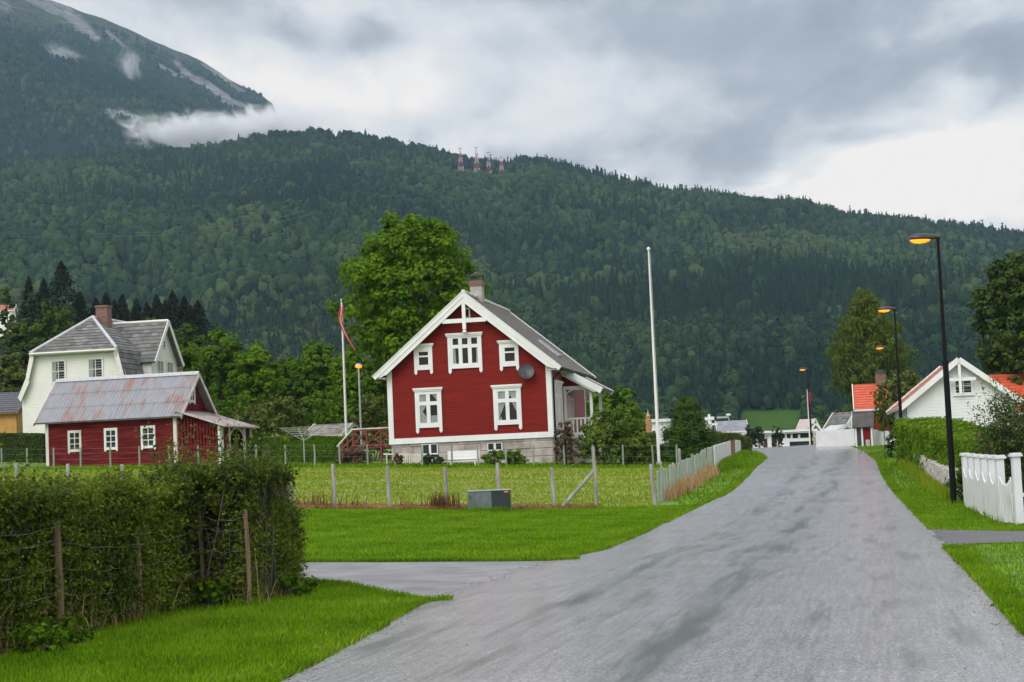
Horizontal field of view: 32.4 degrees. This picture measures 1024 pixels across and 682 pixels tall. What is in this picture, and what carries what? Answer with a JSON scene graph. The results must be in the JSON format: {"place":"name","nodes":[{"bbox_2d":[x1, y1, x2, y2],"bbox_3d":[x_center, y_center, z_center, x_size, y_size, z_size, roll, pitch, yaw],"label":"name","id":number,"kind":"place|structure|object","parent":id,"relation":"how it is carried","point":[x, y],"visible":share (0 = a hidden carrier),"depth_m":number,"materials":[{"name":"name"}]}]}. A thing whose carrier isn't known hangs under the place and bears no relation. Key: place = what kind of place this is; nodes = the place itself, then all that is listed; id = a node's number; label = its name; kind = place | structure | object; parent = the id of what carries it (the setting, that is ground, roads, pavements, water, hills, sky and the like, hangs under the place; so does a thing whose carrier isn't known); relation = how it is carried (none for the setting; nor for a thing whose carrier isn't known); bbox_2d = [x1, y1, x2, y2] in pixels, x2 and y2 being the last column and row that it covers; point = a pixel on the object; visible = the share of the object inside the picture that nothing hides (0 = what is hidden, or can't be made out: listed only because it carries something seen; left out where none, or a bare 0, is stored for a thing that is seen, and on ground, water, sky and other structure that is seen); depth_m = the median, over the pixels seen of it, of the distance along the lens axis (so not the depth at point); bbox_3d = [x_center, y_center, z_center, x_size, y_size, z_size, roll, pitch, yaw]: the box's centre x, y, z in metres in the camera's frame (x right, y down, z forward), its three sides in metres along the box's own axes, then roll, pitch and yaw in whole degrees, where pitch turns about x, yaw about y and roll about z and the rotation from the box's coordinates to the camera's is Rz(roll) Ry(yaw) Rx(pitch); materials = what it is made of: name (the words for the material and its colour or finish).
{"place":"outdoors","nodes":[
{"label":"outdoors","id":0,"kind":"place"},
{"bbox_2d":[0,466,676,506],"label":"field","id":1,"kind":"structure","parent":0,"point":[513,496],"depth_m":66.07,"materials":[{"name":"green plant"}]},
{"bbox_2d":[0,461,747,470],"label":"grass","id":2,"kind":"structure","parent":0,"point":[503,465],"depth_m":79.08,"materials":[{"name":"green plant"}]},
{"bbox_2d":[300,561,548,596],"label":"driveway","id":3,"kind":"structure","parent":0,"point":[429,578],"depth_m":28.13,"materials":[{"name":"grey asphalt"}]},
{"bbox_2d":[0,0,945,447],"bbox_3d":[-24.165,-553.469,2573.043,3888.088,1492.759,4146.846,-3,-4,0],"label":"hills","id":4,"kind":"structure","parent":0,"point":[44,14],"depth_m":2689.21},
{"bbox_2d":[0,15,283,158],"bbox_3d":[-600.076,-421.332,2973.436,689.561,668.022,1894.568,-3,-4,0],"label":"mountain forest","id":5,"kind":"object","parent":4,"relation":"on","point":[126,78],"visible":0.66,"depth_m":2750.60,"materials":[{"name":"green plant"}]},
{"bbox_2d":[0,278,1016,452],"bbox_3d":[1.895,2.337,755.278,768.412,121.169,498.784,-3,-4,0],"label":"forest","id":6,"kind":"object","parent":4,"relation":"on","point":[759,357],"visible":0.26,"depth_m":839.01,"materials":[{"name":"green plant"}]},
{"bbox_2d":[0,126,1023,320],"bbox_3d":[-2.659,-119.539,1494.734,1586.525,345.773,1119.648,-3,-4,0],"label":"forest","id":7,"kind":"object","parent":4,"relation":"on","point":[728,250],"visible":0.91,"depth_m":1342.98,"materials":[{"name":"green plant"}]},
{"bbox_2d":[0,425,1023,681],"bbox_3d":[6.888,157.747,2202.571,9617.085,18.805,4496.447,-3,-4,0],"label":"ground","id":8,"kind":"structure","parent":0,"point":[1016,581],"depth_m":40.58,"materials":[{"name":"green plant"}]},
{"bbox_2d":[0,287,16,355],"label":"broadleaf tree","id":9,"kind":"object","parent":8,"relation":"on","point":[9,305],"visible":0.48,"depth_m":230.90,"materials":[{"name":"green plant"}]},
{"bbox_2d":[0,392,22,433],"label":"ochre shed","id":10,"kind":"structure","parent":8,"relation":"on","point":[11,418],"depth_m":118.02,"materials":[{"name":"yellow wood"}]},
{"bbox_2d":[0,352,26,392],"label":"broadleaf tree","id":11,"kind":"object","parent":8,"relation":"on","point":[13,372],"visible":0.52,"depth_m":139.44,"materials":[{"name":"green plant"}]},
{"bbox_2d":[0,317,38,383],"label":"broadleaf tree","id":12,"kind":"object","parent":8,"relation":"on","point":[9,339],"visible":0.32,"depth_m":149.75,"materials":[{"name":"green plant"}]},
{"bbox_2d":[0,432,45,462],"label":"garden hedge","id":13,"kind":"object","parent":8,"relation":"on","point":[35,443],"visible":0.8,"depth_m":94.62,"materials":[{"name":"green plant"}]},
{"bbox_2d":[16,276,34,360],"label":"spruce tree","id":14,"kind":"object","parent":8,"relation":"on","point":[28,287],"visible":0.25,"depth_m":235.83,"materials":[{"name":"green plant"}]},
{"bbox_2d":[1,620,71,654],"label":"weed clump","id":15,"kind":"object","parent":8,"relation":"on","point":[26,632],"visible":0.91,"depth_m":17.17,"materials":[{"name":"green plant"}]},
{"bbox_2d":[22,278,53,359],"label":"spruce tree","id":16,"kind":"object","parent":8,"relation":"on","point":[43,289],"visible":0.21,"depth_m":220.79,"materials":[{"name":"green plant"}]},
{"bbox_2d":[17,299,76,356],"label":"broadleaf tree","id":17,"kind":"object","parent":8,"relation":"on","point":[48,327],"visible":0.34,"depth_m":149.81,"materials":[{"name":"green plant"}]},
{"bbox_2d":[30,260,81,337],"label":"spruce tree","id":18,"kind":"object","parent":8,"relation":"on","point":[59,278],"visible":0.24,"depth_m":215.75,"materials":[{"name":"green plant"}]},
{"bbox_2d":[35,614,97,645],"bbox_3d":[-4.598,3.011,17.910,0.694,0.442,0.474,-3,-4,0],"label":"weed clump","id":19,"kind":"object","parent":8,"relation":"on","point":[78,633],"visible":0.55,"depth_m":17.94,"materials":[{"name":"green plant"}]},
{"bbox_2d":[70,291,89,325],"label":"spruce tree","id":20,"kind":"object","parent":8,"relation":"on","point":[80,300],"visible":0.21,"depth_m":215.69,"materials":[{"name":"green plant"}]},
{"bbox_2d":[18,305,184,432],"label":"white gambrel house","id":21,"kind":"structure","parent":8,"relation":"on","point":[102,342],"depth_m":108.08,"materials":[{"name":"wood"}]},
{"bbox_2d":[50,359,66,383],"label":"window","id":22,"kind":"structure","parent":21,"relation":"in","point":[53,363],"depth_m":107.76,"materials":[{"name":"white glass"}]},
{"bbox_2d":[87,357,103,376],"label":"window","id":23,"kind":"structure","parent":21,"relation":"in","point":[90,361],"depth_m":107.34,"materials":[{"name":"white glass"}]},
{"bbox_2d":[33,371,259,465],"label":"red shed","id":24,"kind":"structure","parent":8,"relation":"on","point":[100,414],"depth_m":88.91,"materials":[{"name":"wood"}]},
{"bbox_2d":[67,430,81,453],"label":"window","id":25,"kind":"structure","parent":24,"relation":"in","point":[74,436],"depth_m":88.90,"materials":[{"name":"white paint"}]},
{"bbox_2d":[104,428,117,451],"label":"window","id":26,"kind":"structure","parent":24,"relation":"in","point":[111,434],"depth_m":88.53,"materials":[{"name":"white paint"}]},
{"bbox_2d":[140,425,155,449],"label":"window","id":27,"kind":"structure","parent":24,"relation":"in","point":[148,433],"depth_m":88.19,"materials":[{"name":"white paint"}]},
{"bbox_2d":[4,483,296,635],"bbox_3d":[-3.973,2.730,21.549,0.856,1.848,10.238,-3,-4,12],"label":"hedge fence","id":28,"kind":"object","parent":8,"relation":"on","point":[56,536],"visible":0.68,"depth_m":21.05,"materials":[{"name":"brown wood"}]},
{"bbox_2d":[0,410,311,652],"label":"wild hedge","id":29,"kind":"object","parent":8,"relation":"on","point":[170,500],"visible":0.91,"depth_m":21.35,"materials":[{"name":"green plant"}]},
{"bbox_2d":[0,548,317,655],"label":"dry weeds","id":30,"kind":"object","parent":8,"relation":"on","point":[91,616],"visible":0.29,"depth_m":20.41,"materials":[{"name":"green plant"}]},
{"bbox_2d":[167,290,185,328],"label":"spruce tree","id":31,"kind":"object","parent":8,"relation":"on","point":[172,303],"visible":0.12,"depth_m":220.77,"materials":[{"name":"green plant"}]},
{"bbox_2d":[173,322,204,374],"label":"broadleaf tree","id":32,"kind":"object","parent":8,"relation":"on","point":[180,337],"visible":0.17,"depth_m":170.26,"materials":[{"name":"green plant"}]},
{"bbox_2d":[178,340,205,381],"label":"broadleaf tree","id":33,"kind":"object","parent":8,"relation":"on","point":[191,361],"visible":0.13,"depth_m":117.70,"materials":[{"name":"green plant"}]},
{"bbox_2d":[178,305,230,406],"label":"spruce tree","id":34,"kind":"object","parent":8,"relation":"on","point":[192,316],"visible":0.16,"depth_m":214.53,"materials":[{"name":"green plant"}]},
{"bbox_2d":[190,300,225,398],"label":"spruce tree","id":35,"kind":"object","parent":8,"relation":"on","point":[197,306],"visible":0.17,"depth_m":218.51,"materials":[{"name":"green plant"}]},
{"bbox_2d":[190,576,237,606],"bbox_3d":[-3.825,3.279,22.659,0.678,0.527,0.514,-3,-4,0],"label":"weed clump","id":36,"kind":"object","parent":8,"relation":"on","point":[213,592],"visible":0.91,"depth_m":22.57,"materials":[{"name":"green plant"}]},
{"bbox_2d":[192,326,249,426],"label":"broadleaf tree","id":37,"kind":"object","parent":8,"relation":"on","point":[222,387],"visible":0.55,"depth_m":124.31,"materials":[{"name":"green plant"}]},
{"bbox_2d":[210,393,262,436],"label":"orchard bush","id":38,"kind":"object","parent":8,"relation":"on","point":[223,408],"visible":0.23,"depth_m":107.58,"materials":[{"name":"green plant"}]},
{"bbox_2d":[227,340,286,436],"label":"broadleaf tree","id":39,"kind":"object","parent":8,"relation":"on","point":[256,376],"visible":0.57,"depth_m":121.34,"materials":[{"name":"green plant"}]},
{"bbox_2d":[231,393,309,436],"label":"orchard bush","id":40,"kind":"object","parent":8,"relation":"on","point":[256,414],"visible":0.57,"depth_m":99.55,"materials":[{"name":"green plant"}]},
{"bbox_2d":[273,355,308,432],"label":"broadleaf tree","id":41,"kind":"object","parent":8,"relation":"on","point":[287,366],"visible":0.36,"depth_m":127.39,"materials":[{"name":"green plant"}]},
{"bbox_2d":[276,571,319,596],"bbox_3d":[-2.995,3.375,24.088,0.742,0.477,0.463,-3,-4,12],"label":"weed clump","id":42,"kind":"object","parent":8,"relation":"on","point":[286,582],"visible":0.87,"depth_m":24.02,"materials":[{"name":"green plant"}]},
{"bbox_2d":[246,435,354,463],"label":"garden hedge","id":43,"kind":"object","parent":8,"relation":"on","point":[326,446],"visible":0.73,"depth_m":91.05,"materials":[{"name":"green plant"}]},
{"bbox_2d":[11,447,597,506],"bbox_3d":[-7.110,4.585,54.125,19.460,2.522,0.762,-3,-4,0],"label":"wire fence","id":44,"kind":"object","parent":8,"relation":"on","point":[593,472],"visible":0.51,"depth_m":53.80,"materials":[{"name":"grey wood"}]},
{"bbox_2d":[289,339,349,425],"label":"broadleaf tree","id":45,"kind":"object","parent":8,"relation":"on","point":[313,367],"visible":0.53,"depth_m":125.24,"materials":[{"name":"green plant"}]},
{"bbox_2d":[285,394,359,444],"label":"orchard bush","id":46,"kind":"object","parent":8,"relation":"on","point":[336,416],"visible":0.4,"depth_m":107.50,"materials":[{"name":"green plant"}]},
{"bbox_2d":[305,423,364,458],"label":"garden shed","id":47,"kind":"structure","parent":8,"relation":"on","point":[334,429],"depth_m":104.38,"materials":[{"name":"grey wood"}]},
{"bbox_2d":[0,444,677,468],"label":"wire fence","id":48,"kind":"object","parent":8,"relation":"on","point":[338,450],"visible":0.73,"depth_m":79.32,"materials":[{"name":"grey metal"}]},
{"bbox_2d":[325,349,373,442],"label":"broadleaf tree","id":49,"kind":"object","parent":8,"relation":"on","point":[352,390],"visible":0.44,"depth_m":115.50,"materials":[{"name":"green plant"}]},
{"bbox_2d":[335,446,372,464],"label":"barberry bush","id":50,"kind":"object","parent":8,"relation":"on","point":[353,452],"visible":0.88,"depth_m":80.69,"materials":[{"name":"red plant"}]},
{"bbox_2d":[348,392,391,460],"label":"orchard bush","id":51,"kind":"object","parent":8,"relation":"on","point":[367,414],"visible":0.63,"depth_m":99.63,"materials":[{"name":"green plant"}]},
{"bbox_2d":[358,371,387,457],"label":"broadleaf tree","id":52,"kind":"object","parent":8,"relation":"on","point":[369,385],"visible":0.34,"depth_m":111.46,"materials":[{"name":"green plant"}]},
{"bbox_2d":[294,489,464,507],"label":"dock stalks","id":53,"kind":"object","parent":8,"relation":"on","point":[441,501],"visible":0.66,"depth_m":53.69,"materials":[{"name":"brown plant"}]},
{"bbox_2d":[325,210,490,371],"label":"maple tree","id":54,"kind":"object","parent":8,"relation":"on","point":[395,250],"visible":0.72,"depth_m":102.46,"materials":[{"name":"green plant"}]},
{"bbox_2d":[295,501,600,509],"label":"tall grass","id":55,"kind":"structure","parent":8,"relation":"on","point":[415,506],"depth_m":53.51,"materials":[{"name":"plant"}]},
{"bbox_2d":[447,450,479,465],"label":"white bench","id":56,"kind":"object","parent":8,"relation":"on","point":[467,454],"visible":0.8,"depth_m":80.07,"materials":[{"name":"paint"}]},
{"bbox_2d":[337,272,613,463],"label":"red house","id":57,"kind":"structure","parent":8,"relation":"on","point":[463,370],"depth_m":84.05,"materials":[{"name":"wood"}]},
{"bbox_2d":[414,343,433,374],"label":"window","id":58,"kind":"structure","parent":57,"relation":"in","point":[420,355],"depth_m":84.42,"materials":[{"name":"white paint"}]},
{"bbox_2d":[412,387,442,433],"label":"window","id":59,"kind":"structure","parent":57,"relation":"in","point":[423,396],"depth_m":84.21,"materials":[{"name":"white paint"}]},
{"bbox_2d":[445,332,482,373],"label":"window","id":60,"kind":"structure","parent":57,"relation":"in","point":[460,346],"depth_m":84.07,"materials":[{"name":"white paint"}]},
{"bbox_2d":[491,384,521,430],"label":"window","id":61,"kind":"structure","parent":57,"relation":"in","point":[506,397],"depth_m":83.51,"materials":[{"name":"white paint"}]},
{"bbox_2d":[497,340,518,370],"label":"window","id":62,"kind":"structure","parent":57,"relation":"in","point":[509,347],"depth_m":83.66,"materials":[{"name":"white paint"}]},
{"bbox_2d":[467,489,510,508],"bbox_3d":[-0.662,4.814,52.589,1.296,0.742,0.500,-3,-4,3],"label":"cable cabinet","id":63,"kind":"object","parent":8,"relation":"on","point":[497,498],"visible":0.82,"depth_m":52.38,"materials":[{"name":"grey metal"}]},
{"bbox_2d":[479,449,529,464],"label":"juniper bush","id":64,"kind":"object","parent":8,"relation":"on","point":[521,459],"visible":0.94,"depth_m":79.93,"materials":[{"name":"green plant"}]},
{"bbox_2d":[553,421,579,464],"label":"barberry bush","id":65,"kind":"object","parent":8,"relation":"on","point":[567,433],"visible":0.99,"depth_m":79.50,"materials":[{"name":"brown plant"}]},
{"bbox_2d":[130,499,1003,619],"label":"uncut grass","id":66,"kind":"structure","parent":8,"relation":"on","point":[491,508],"depth_m":40.70,"materials":[{"name":"green plant"}]},
{"bbox_2d":[574,408,646,464],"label":"rhododendron","id":67,"kind":"object","parent":8,"relation":"on","point":[606,431],"visible":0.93,"depth_m":80.05,"materials":[{"name":"green plant"}]},
{"bbox_2d":[586,385,644,431],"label":"broadleaf tree","id":68,"kind":"object","parent":8,"relation":"on","point":[618,401],"visible":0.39,"depth_m":133.93,"materials":[{"name":"green plant"}]},
{"bbox_2d":[228,454,1023,681],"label":"edge grass","id":69,"kind":"structure","parent":8,"relation":"on","point":[998,590],"depth_m":21.78,"materials":[{"name":"green plant"}]},
{"bbox_2d":[618,430,656,463],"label":"rhododendron","id":70,"kind":"object","parent":8,"relation":"on","point":[643,449],"visible":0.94,"depth_m":80.00,"materials":[{"name":"green plant"}]},
{"bbox_2d":[647,247,661,464],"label":"tall flagpole","id":71,"kind":"object","parent":8,"relation":"on","point":[655,386],"visible":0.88,"depth_m":80.04,"materials":[{"name":"white metal"}]},
{"bbox_2d":[649,446,713,504],"bbox_3d":[6.476,4.921,64.709,0.199,2.222,20.544,-3,-4,12],"label":"grey picket fence","id":72,"kind":"object","parent":8,"relation":"on","point":[687,466],"visible":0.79,"depth_m":61.45,"materials":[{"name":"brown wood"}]},
{"bbox_2d":[651,394,719,462],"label":"dark cypress","id":73,"kind":"object","parent":8,"relation":"on","point":[687,434],"visible":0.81,"depth_m":85.05,"materials":[{"name":"green plant"}]},
{"bbox_2d":[656,464,720,501],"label":"straw grass","id":74,"kind":"structure","parent":8,"relation":"on","point":[687,485],"depth_m":62.50,"materials":[{"name":"beige plant"}]},
{"bbox_2d":[713,441,730,468],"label":"white board fence","id":75,"kind":"object","parent":8,"relation":"on","point":[721,450],"visible":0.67,"depth_m":79.35,"materials":[{"name":"paint"}]},
{"bbox_2d":[707,431,751,452],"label":"clipped hedge","id":76,"kind":"object","parent":8,"relation":"on","point":[746,443],"visible":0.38,"depth_m":106.13,"materials":[{"name":"green plant"}]},
{"bbox_2d":[715,419,747,433],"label":"grey roofed house","id":77,"kind":"structure","parent":8,"relation":"on","point":[739,426],"depth_m":240.92,"materials":[{"name":"white paint"}]},
{"bbox_2d":[716,449,754,472],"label":"fence weeds","id":78,"kind":"object","parent":8,"relation":"on","point":[725,464],"visible":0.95,"depth_m":82.38,"materials":[{"name":"green plant"}]},
{"bbox_2d":[742,429,816,447],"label":"white terrace","id":79,"kind":"structure","parent":8,"relation":"on","point":[796,437],"depth_m":195.79,"materials":[{"name":"paint"}]},
{"bbox_2d":[815,429,854,446],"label":"white garden fence","id":80,"kind":"object","parent":8,"relation":"on","point":[843,437],"visible":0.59,"depth_m":131.65,"materials":[{"name":"paint"}]},
{"bbox_2d":[821,412,851,430],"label":"grey gable house","id":81,"kind":"structure","parent":8,"relation":"on","point":[840,418],"depth_m":163.95,"materials":[{"name":"white paint"}]},
{"bbox_2d":[852,410,874,446],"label":"letterbox shelter","id":82,"kind":"object","parent":8,"relation":"on","point":[863,424],"visible":0.85,"depth_m":124.83,"materials":[{"name":"white paint"}]},
{"bbox_2d":[822,287,921,411],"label":"birch tree","id":83,"kind":"object","parent":8,"relation":"on","point":[866,317],"visible":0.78,"depth_m":148.78,"materials":[{"name":"green plant"}]},
{"bbox_2d":[852,370,894,444],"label":"red house","id":84,"kind":"structure","parent":8,"relation":"on","point":[863,398],"depth_m":131.31,"materials":[{"name":"tile"}]},
{"bbox_2d":[878,306,902,417],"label":"street lamp","id":85,"kind":"object","parent":8,"relation":"on","point":[884,309],"visible":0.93,"depth_m":86.06,"materials":[{"name":"black metal"}]},
{"bbox_2d":[870,369,924,427],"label":"apple tree","id":86,"kind":"object","parent":8,"relation":"on","point":[908,385],"visible":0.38,"depth_m":103.62,"materials":[{"name":"green plant"}]},
{"bbox_2d":[896,458,949,499],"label":"wall weeds","id":87,"kind":"object","parent":8,"relation":"on","point":[939,489],"depth_m":60.50,"materials":[{"name":"green plant"}]},
{"bbox_2d":[909,233,956,503],"bbox_3d":[11.736,0.914,49.024,0.881,7.928,0.345,-3,-4,0],"label":"street lamp","id":88,"kind":"object","parent":8,"relation":"on","point":[918,238],"visible":0.98,"depth_m":48.96,"materials":[{"name":"black metal"}]},
{"bbox_2d":[913,454,962,499],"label":"stone wall","id":89,"kind":"structure","parent":8,"relation":"on","point":[937,471],"depth_m":60.31,"materials":[{"name":"white stone"}]},
{"bbox_2d":[891,416,990,471],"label":"bright hedge","id":90,"kind":"object","parent":8,"relation":"on","point":[925,436],"visible":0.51,"depth_m":67.86,"materials":[{"name":"green plant"}]},
{"bbox_2d":[885,357,1022,452],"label":"house","id":91,"kind":"structure","parent":8,"relation":"on","point":[924,398],"depth_m":91.91,"materials":[{"name":"paint"}]},
{"bbox_2d":[953,376,974,395],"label":"window","id":92,"kind":"structure","parent":91,"relation":"in","point":[965,392],"depth_m":91.92,"materials":[{"name":"white paint"}]},
{"bbox_2d":[943,436,985,501],"bbox_3d":[13.514,3.600,49.827,2.684,2.146,2.073,-3,-4,0],"label":"garden bush","id":93,"kind":"object","parent":8,"relation":"on","point":[957,473],"visible":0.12,"depth_m":49.73,"materials":[{"name":"green plant"}]},
{"bbox_2d":[959,452,1023,524],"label":"white picket fence","id":94,"kind":"object","parent":8,"relation":"on","point":[987,489],"visible":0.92,"depth_m":38.99,"materials":[{"name":"paint"}]},
{"bbox_2d":[963,371,1023,501],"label":"rose bush","id":95,"kind":"object","parent":8,"relation":"on","point":[1005,438],"visible":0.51,"depth_m":47.62,"materials":[{"name":"green plant"}]},
{"bbox_2d":[966,248,1023,384],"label":"broadleaf tree","id":96,"kind":"object","parent":8,"relation":"on","point":[1005,305],"visible":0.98,"depth_m":111.39,"materials":[{"name":"green plant"}]},
{"bbox_2d":[988,373,1023,428],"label":"orange roof house","id":97,"kind":"structure","parent":8,"relation":"on","point":[1004,381],"depth_m":110.35,"materials":[{"name":"orange tile"}]},
{"bbox_2d":[52,0,1023,230],"label":"sky","id":98,"kind":"structure","parent":0,"point":[914,107],"materials":[{"name":"grey"}]},
{"bbox_2d":[281,444,1023,681],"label":"road","id":99,"kind":"structure","parent":0,"point":[691,599],"depth_m":18.82,"materials":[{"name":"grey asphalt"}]},
{"bbox_2d":[674,444,937,504],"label":"verge grass","id":100,"kind":"structure","parent":0,"point":[752,458],"depth_m":68.05,"materials":[{"name":"green plant"}]},
{"bbox_2d":[931,530,1023,544],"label":"side driveway","id":101,"kind":"structure","parent":0,"point":[963,536],"depth_m":32.19,"materials":[{"name":"grey asphalt"}]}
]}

